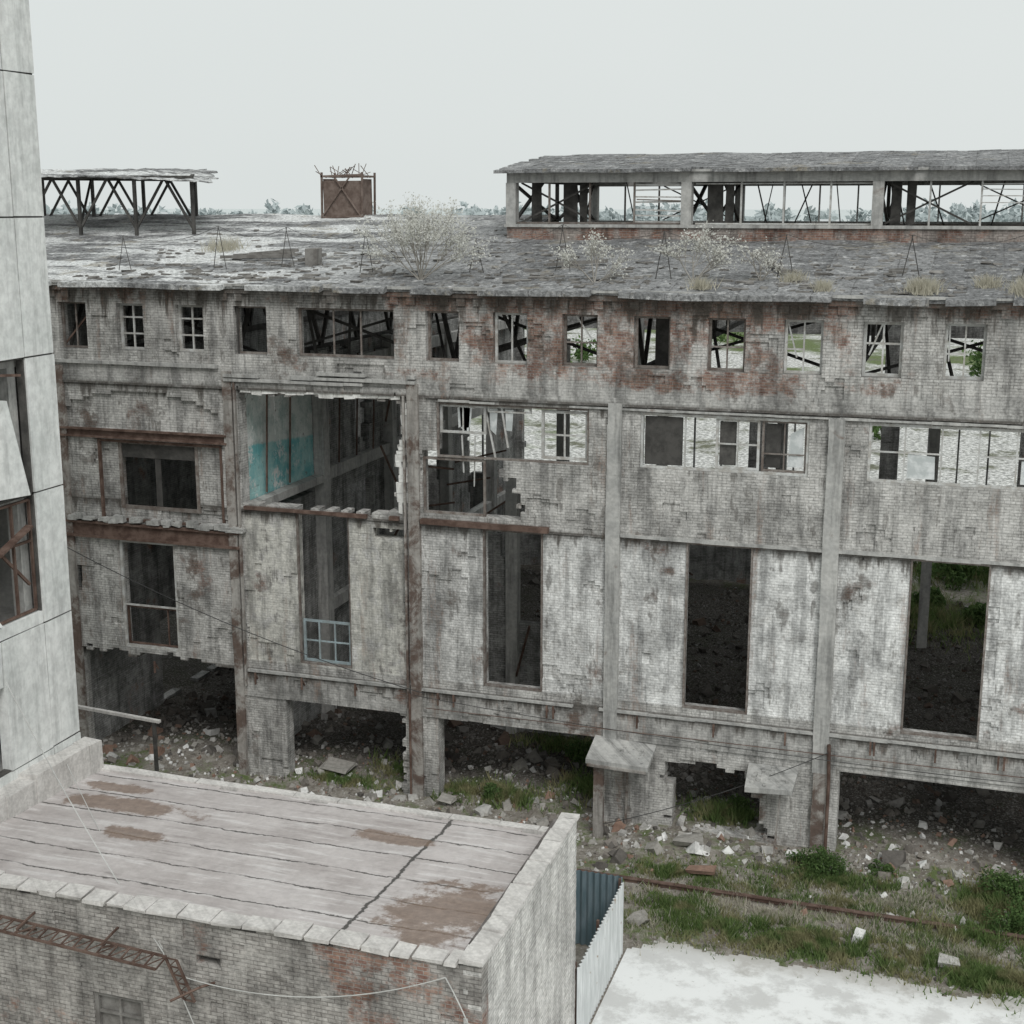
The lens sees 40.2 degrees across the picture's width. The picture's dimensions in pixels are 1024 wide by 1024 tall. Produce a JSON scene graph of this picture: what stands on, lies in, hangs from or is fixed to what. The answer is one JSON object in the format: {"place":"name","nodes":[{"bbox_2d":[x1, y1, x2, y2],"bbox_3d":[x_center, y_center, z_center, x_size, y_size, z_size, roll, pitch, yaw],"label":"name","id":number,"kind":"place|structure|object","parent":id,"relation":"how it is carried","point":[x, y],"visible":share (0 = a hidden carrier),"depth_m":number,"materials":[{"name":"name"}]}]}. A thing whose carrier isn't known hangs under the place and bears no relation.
{"place":"outdoors","nodes":[
{"label":"outdoors","id":0,"kind":"place"},
{"bbox_2d":[0,0,103,822],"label":"concrete panel tower","id":1,"kind":"structure","parent":0,"point":[37,667],"depth_m":30.16,"materials":[{"name":"concrete"}]},
{"bbox_2d":[0,374,37,624],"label":"rusted window frames","id":2,"kind":"structure","parent":1,"relation":"in","point":[11,544],"depth_m":30.07,"materials":[{"name":"metal"}]},
{"bbox_2d":[6,682,468,1023],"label":"power cable","id":3,"kind":"object","parent":1,"relation":"attached to","point":[159,942],"visible":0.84,"depth_m":25.15,"materials":[{"name":"grey rubber"}]},
{"bbox_2d":[29,0,1023,209],"label":"sky","id":4,"kind":"structure","parent":0,"point":[434,97],"materials":[{"name":"white"}]},
{"bbox_2d":[488,531,577,737],"bbox_3d":[0.683,4.251,47.485,3.200,7.904,0.300,4,13,18],"label":"interior partition","id":5,"kind":"object","parent":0,"point":[530,669],"visible":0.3,"depth_m":47.51,"materials":[{"name":"grey concrete"}]},
{"bbox_2d":[50,209,1023,1023],"bbox_3d":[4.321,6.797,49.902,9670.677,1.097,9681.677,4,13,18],"label":"ground","id":6,"kind":"structure","parent":0,"point":[178,671],"depth_m":46.62,"materials":[{"name":"soil"}]},
{"bbox_2d":[78,705,160,771],"bbox_3d":[-12.036,7.469,41.496,3.854,3.590,0.120,4,13,18],"label":"metal rail frame","id":7,"kind":"object","parent":6,"relation":"on","point":[154,721],"visible":0.33,"depth_m":40.84,"materials":[{"name":"metal"}]},
{"bbox_2d":[67,303,393,739],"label":"gable wall","id":8,"kind":"structure","parent":6,"relation":"on","point":[122,681],"depth_m":49.84,"materials":[{"name":"concrete"}]},
{"bbox_2d":[0,888,487,1023],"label":"front wall","id":9,"kind":"structure","parent":6,"relation":"on","point":[42,983],"depth_m":25.25,"materials":[{"name":"brick"}]},
{"bbox_2d":[0,912,214,1002],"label":"truss","id":10,"kind":"object","parent":9,"relation":"attached to","point":[104,942],"visible":1,"depth_m":25.37,"materials":[{"name":"metal"}]},
{"bbox_2d":[94,992,143,1023],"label":"side window","id":11,"kind":"structure","parent":9,"relation":"attached to","point":[112,1009],"depth_m":26.20,"materials":[{"name":"grey glass"}]},
{"bbox_2d":[279,491,319,734],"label":"room lower wall","id":12,"kind":"structure","parent":6,"relation":"on","point":[306,711],"depth_m":48.12,"materials":[{"name":"concrete"}]},
{"bbox_2d":[305,315,516,713],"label":"cross wall","id":13,"kind":"structure","parent":6,"relation":"on","point":[371,473],"depth_m":51.98,"materials":[{"name":"concrete"}]},
{"bbox_2d":[245,393,313,499],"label":"teal room wall","id":14,"kind":"structure","parent":13,"relation":"attached to","point":[302,465],"depth_m":45.16,"materials":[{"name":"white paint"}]},
{"bbox_2d":[483,782,501,800],"bbox_3d":[-0.553,8.518,42.445,0.746,0.716,0.700,4,13,18],"label":"bush","id":15,"kind":"object","parent":6,"relation":"on","point":[491,788],"visible":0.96,"depth_m":42.31,"materials":[{"name":"green plant"}]},
{"bbox_2d":[463,822,576,1023],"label":"side wall","id":16,"kind":"structure","parent":6,"relation":"on","point":[531,969],"depth_m":27.04,"materials":[{"name":"grey concrete"}]},
{"bbox_2d":[0,771,543,953],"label":"felt roof","id":17,"kind":"structure","parent":16,"relation":"on","point":[418,880],"depth_m":27.86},
{"bbox_2d":[0,764,579,967],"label":"parapet caps","id":18,"kind":"object","parent":16,"relation":"on","point":[478,951],"visible":0.98,"depth_m":25.52,"materials":[{"name":"concrete"}]},
{"bbox_2d":[464,818,556,949],"bbox_3d":[0.080,7.159,26.487,0.120,0.478,5.591,4,13,18],"label":"tar flashing","id":19,"kind":"object","parent":16,"relation":"attached to","point":[521,868],"visible":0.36,"depth_m":26.40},
{"bbox_2d":[114,212,947,221],"bbox_3d":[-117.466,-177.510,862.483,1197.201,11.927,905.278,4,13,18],"label":"distant town","id":20,"kind":"object","parent":6,"relation":"on","point":[945,220],"depth_m":1001.32},
{"bbox_2d":[46,198,1023,221],"bbox_3d":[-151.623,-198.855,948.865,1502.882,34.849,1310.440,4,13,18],"label":"distant trees","id":21,"kind":"object","parent":6,"relation":"on","point":[959,210],"visible":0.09,"depth_m":1244.88,"materials":[{"name":"plant"}]},
{"bbox_2d":[49,285,1023,851],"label":"front wall","id":22,"kind":"structure","parent":6,"relation":"on","point":[565,505],"depth_m":39.52,"materials":[{"name":"concrete"}]},
{"bbox_2d":[67,316,225,647],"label":"rusty window frames","id":23,"kind":"structure","parent":22,"relation":"attached to","point":[101,477],"depth_m":44.01,"materials":[{"name":"brown metal"}]},
{"bbox_2d":[59,426,548,549],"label":"rusty channel beams","id":24,"kind":"structure","parent":22,"relation":"attached to","point":[153,534],"depth_m":43.47,"materials":[{"name":"brown metal"}]},
{"bbox_2d":[240,389,407,513],"bbox_3d":[-5.490,-1.816,41.594,5.625,3.516,0.119,4,13,18],"label":"broken plaster reveal","id":25,"kind":"object","parent":22,"relation":"attached to","point":[398,461],"visible":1,"depth_m":41.02,"materials":[{"name":"white paint"}]},
{"bbox_2d":[55,364,826,850],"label":"rusty pilasters","id":26,"kind":"object","parent":22,"relation":"attached to","point":[413,574],"visible":0.86,"depth_m":42.52,"materials":[{"name":"grey concrete"}]},
{"bbox_2d":[122,306,781,506],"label":"dark sheet panels","id":27,"kind":"object","parent":22,"relation":"attached to","point":[663,440],"visible":1,"depth_m":38.47,"materials":[{"name":"metal"}]},
{"bbox_2d":[42,214,1023,306],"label":"roof","id":28,"kind":"structure","parent":22,"relation":"on","point":[70,251],"depth_m":42.49,"materials":[{"name":"concrete"}]},
{"bbox_2d":[41,174,197,235],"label":"ruined lantern trusses","id":29,"kind":"object","parent":28,"relation":"on","point":[80,222],"visible":0.53,"depth_m":52.35,"materials":[{"name":"black metal"}]},
{"bbox_2d":[41,168,218,182],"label":"ruined lantern roof","id":30,"kind":"structure","parent":29,"relation":"on","point":[203,175],"depth_m":53.15,"materials":[{"name":"grey concrete"}]},
{"bbox_2d":[314,163,375,217],"bbox_3d":[-6.521,-12.379,54.574,2.430,2.344,1.341,4,13,18],"label":"rusty roof vent","id":31,"kind":"object","parent":28,"relation":"on","point":[346,199],"visible":0.92,"depth_m":54.08,"materials":[{"name":"brown metal"}]},
{"bbox_2d":[350,192,496,279],"bbox_3d":[-2.456,-7.941,40.408,4.177,2.553,2.989,4,13,18],"label":"birch sapling","id":32,"kind":"object","parent":28,"relation":"on","point":[413,224],"visible":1,"depth_m":40.27,"materials":[{"name":"white plant"}]},
{"bbox_2d":[69,221,985,375],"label":"roof trusses","id":33,"kind":"object","parent":28,"relation":"attached to","point":[662,344],"visible":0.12,"depth_m":43.00,"materials":[{"name":"metal"}]},
{"bbox_2d":[72,218,1023,296],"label":"roof debris","id":34,"kind":"object","parent":28,"relation":"on","point":[313,257],"visible":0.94,"depth_m":41.48,"materials":[{"name":"grey concrete"}]},
{"bbox_2d":[119,224,1023,278],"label":"roof wire posts","id":35,"kind":"object","parent":28,"relation":"on","point":[559,245],"visible":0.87,"depth_m":40.66,"materials":[{"name":"black metal"}]},
{"bbox_2d":[549,228,637,282],"bbox_3d":[2.175,-7.097,38.835,2.298,1.582,1.615,-3,13,-13],"label":"birch sapling","id":36,"kind":"object","parent":28,"relation":"on","point":[592,248],"visible":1,"depth_m":38.87,"materials":[{"name":"white plant"}]},
{"bbox_2d":[199,235,1023,297],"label":"roof grass tufts","id":37,"kind":"object","parent":28,"relation":"on","point":[920,286],"visible":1,"depth_m":36.22,"materials":[{"name":"beige plant"}]},
{"bbox_2d":[645,214,743,281],"bbox_3d":[5.054,-7.274,38.630,2.657,1.903,1.484,4,13,18],"label":"birch sapling","id":38,"kind":"object","parent":28,"relation":"on","point":[723,256],"visible":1,"depth_m":38.41,"materials":[{"name":"white plant"}]},
{"bbox_2d":[733,236,787,280],"bbox_3d":[6.804,-6.884,38.182,1.485,1.248,1.198,8,15,33],"label":"birch sapling","id":39,"kind":"object","parent":28,"relation":"on","point":[770,261],"visible":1,"depth_m":38.10,"materials":[{"name":"white plant"}]},
{"bbox_2d":[507,223,1023,242],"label":"low wall","id":40,"kind":"structure","parent":28,"relation":"on","point":[933,235],"depth_m":44.51,"materials":[{"name":"grey concrete"}]},
{"bbox_2d":[504,167,1023,229],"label":"lantern frame","id":41,"kind":"object","parent":40,"relation":"on","point":[687,180],"visible":0.79,"depth_m":45.09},
{"bbox_2d":[493,149,1023,173],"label":"lantern roof","id":42,"kind":"structure","parent":41,"relation":"on","point":[1000,159],"depth_m":45.83,"materials":[{"name":"grey concrete"}]},
{"bbox_2d":[517,181,1023,225],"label":"lantern mullions","id":43,"kind":"object","parent":41,"relation":"attached to","point":[830,201],"depth_m":45.46,"materials":[{"name":"grey metal"}]},
{"bbox_2d":[519,181,1023,225],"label":"lantern trusses","id":44,"kind":"object","parent":40,"relation":"on","point":[714,208],"visible":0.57,"depth_m":46.71,"materials":[{"name":"black metal"}]},
{"bbox_2d":[48,279,1023,758],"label":"concrete ledges","id":45,"kind":"object","parent":22,"relation":"attached to","point":[226,527],"visible":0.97,"depth_m":39.81,"materials":[{"name":"grey concrete"}]},
{"bbox_2d":[61,302,1023,741],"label":"grey window frames","id":46,"kind":"structure","parent":22,"relation":"attached to","point":[425,458],"depth_m":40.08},
{"bbox_2d":[303,618,350,664],"bbox_3d":[-5.677,3.997,43.177,1.602,1.342,0.070,4,13,18],"label":"blue window frame","id":47,"kind":"object","parent":46,"relation":"attached to","point":[320,640],"visible":0.96,"depth_m":43.18,"materials":[{"name":"metal"}]},
{"bbox_2d":[457,407,1023,484],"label":"broken glass","id":48,"kind":"object","parent":46,"relation":"attached to","point":[920,467],"visible":1,"depth_m":37.40,"materials":[{"name":"white glass"}]},
{"bbox_2d":[153,661,1023,849],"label":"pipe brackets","id":49,"kind":"object","parent":22,"relation":"attached to","point":[829,755],"visible":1,"depth_m":39.30,"materials":[{"name":"concrete"}]},
{"bbox_2d":[603,403,845,773],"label":"concrete pilasters","id":50,"kind":"object","parent":22,"relation":"attached to","point":[829,567],"visible":1,"depth_m":38.52,"materials":[{"name":"grey concrete"}]},
{"bbox_2d":[102,569,1023,997],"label":"rubble","id":51,"kind":"object","parent":6,"relation":"on","point":[692,839],"visible":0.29,"depth_m":43.67,"materials":[{"name":"grey concrete"}]},
{"bbox_2d":[562,739,592,765],"bbox_3d":[2.309,7.846,45.264,1.278,0.999,1.640,-4,13,-20],"label":"bush","id":52,"kind":"object","parent":6,"relation":"on","point":[584,751],"visible":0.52,"depth_m":45.11,"materials":[{"name":"green plant"}]},
{"bbox_2d":[251,316,940,733],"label":"interior columns","id":53,"kind":"structure","parent":6,"relation":"on","point":[331,600],"depth_m":49.52,"materials":[{"name":"grey concrete"}]},
{"bbox_2d":[266,349,692,677],"bbox_3d":[-0.338,0.427,49.517,11.173,11.703,13.857,4,13,18],"label":"hanging rebar and pipes","id":54,"kind":"object","parent":53,"relation":"attached to","point":[488,512],"visible":0.38,"depth_m":48.21,"materials":[{"name":"metal"}]},
{"bbox_2d":[575,870,623,1023],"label":"corrugated fence","id":55,"kind":"object","parent":6,"relation":"on","point":[599,912],"visible":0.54,"depth_m":33.01,"materials":[{"name":"metal"}]},
{"bbox_2d":[276,561,1023,1017],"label":"grass","id":56,"kind":"structure","parent":6,"relation":"on","point":[986,979],"depth_m":36.22,"materials":[{"name":"green plant"}]},
{"bbox_2d":[587,763,780,857],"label":"canopy posts","id":57,"kind":"object","parent":6,"relation":"on","point":[598,798],"visible":0.86,"depth_m":40.05,"materials":[{"name":"grey concrete"}]},
{"bbox_2d":[67,547,1023,823],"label":"slack cable","id":58,"kind":"object","parent":57,"relation":"attached to","point":[551,719],"visible":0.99,"depth_m":40.28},
{"bbox_2d":[585,735,798,795],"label":"entrance canopies","id":59,"kind":"object","parent":57,"relation":"on","point":[626,754],"visible":1,"depth_m":39.47,"materials":[{"name":"concrete"}]},
{"bbox_2d":[428,313,1023,583],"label":"back wall","id":60,"kind":"structure","parent":6,"relation":"on","point":[719,563],"depth_m":67.26,"materials":[{"name":"concrete"}]},
{"bbox_2d":[727,793,754,811],"bbox_3d":[6.658,8.747,41.681,1.104,0.873,1.080,-6,14,-24],"label":"bush","id":61,"kind":"object","parent":6,"relation":"on","point":[740,800],"visible":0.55,"depth_m":41.49,"materials":[{"name":"green plant"}]},
{"bbox_2d":[525,329,988,627],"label":"tree thicket","id":62,"kind":"object","parent":6,"relation":"on","point":[975,609],"visible":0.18,"depth_m":66.45,"materials":[{"name":"green plant"}]},
{"bbox_2d":[783,847,813,866],"bbox_3d":[8.002,9.586,38.563,0.989,0.597,0.638,11,16,40],"label":"bush","id":63,"kind":"object","parent":6,"relation":"on","point":[797,855],"visible":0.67,"depth_m":38.50,"materials":[{"name":"green plant"}]},
{"bbox_2d":[577,868,1023,940],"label":"rusty rail","id":64,"kind":"object","parent":6,"relation":"on","point":[777,901],"visible":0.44,"depth_m":36.33,"materials":[{"name":"metal"}]},
{"bbox_2d":[584,855,1023,990],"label":"dry grass","id":65,"kind":"structure","parent":6,"relation":"on","point":[890,902],"depth_m":35.90,"materials":[{"name":"plant"}]},
{"bbox_2d":[794,844,852,881],"bbox_3d":[8.372,9.543,37.910,1.613,1.253,1.096,0,12,-1],"label":"bush","id":66,"kind":"object","parent":6,"relation":"on","point":[823,864],"visible":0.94,"depth_m":37.68,"materials":[{"name":"green plant"}]},
{"bbox_2d":[868,858,893,875],"bbox_3d":[9.984,9.657,37.916,0.737,0.483,0.768,4,13,18],"label":"bush","id":67,"kind":"object","parent":6,"relation":"on","point":[879,866],"visible":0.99,"depth_m":37.85,"materials":[{"name":"green plant"}]},
{"bbox_2d":[976,864,1023,910],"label":"bush","id":68,"kind":"object","parent":6,"relation":"on","point":[1005,881],"visible":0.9,"depth_m":36.48,"materials":[{"name":"green plant"}]},
{"bbox_2d":[981,895,1023,934],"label":"bush","id":69,"kind":"object","parent":6,"relation":"on","point":[1015,917],"visible":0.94,"depth_m":34.94,"materials":[{"name":"green plant"}]},
{"bbox_2d":[592,940,1023,1023],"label":"concrete pavement","id":70,"kind":"structure","parent":0,"point":[660,983],"depth_m":32.11,"materials":[{"name":"white concrete"}]}
]}

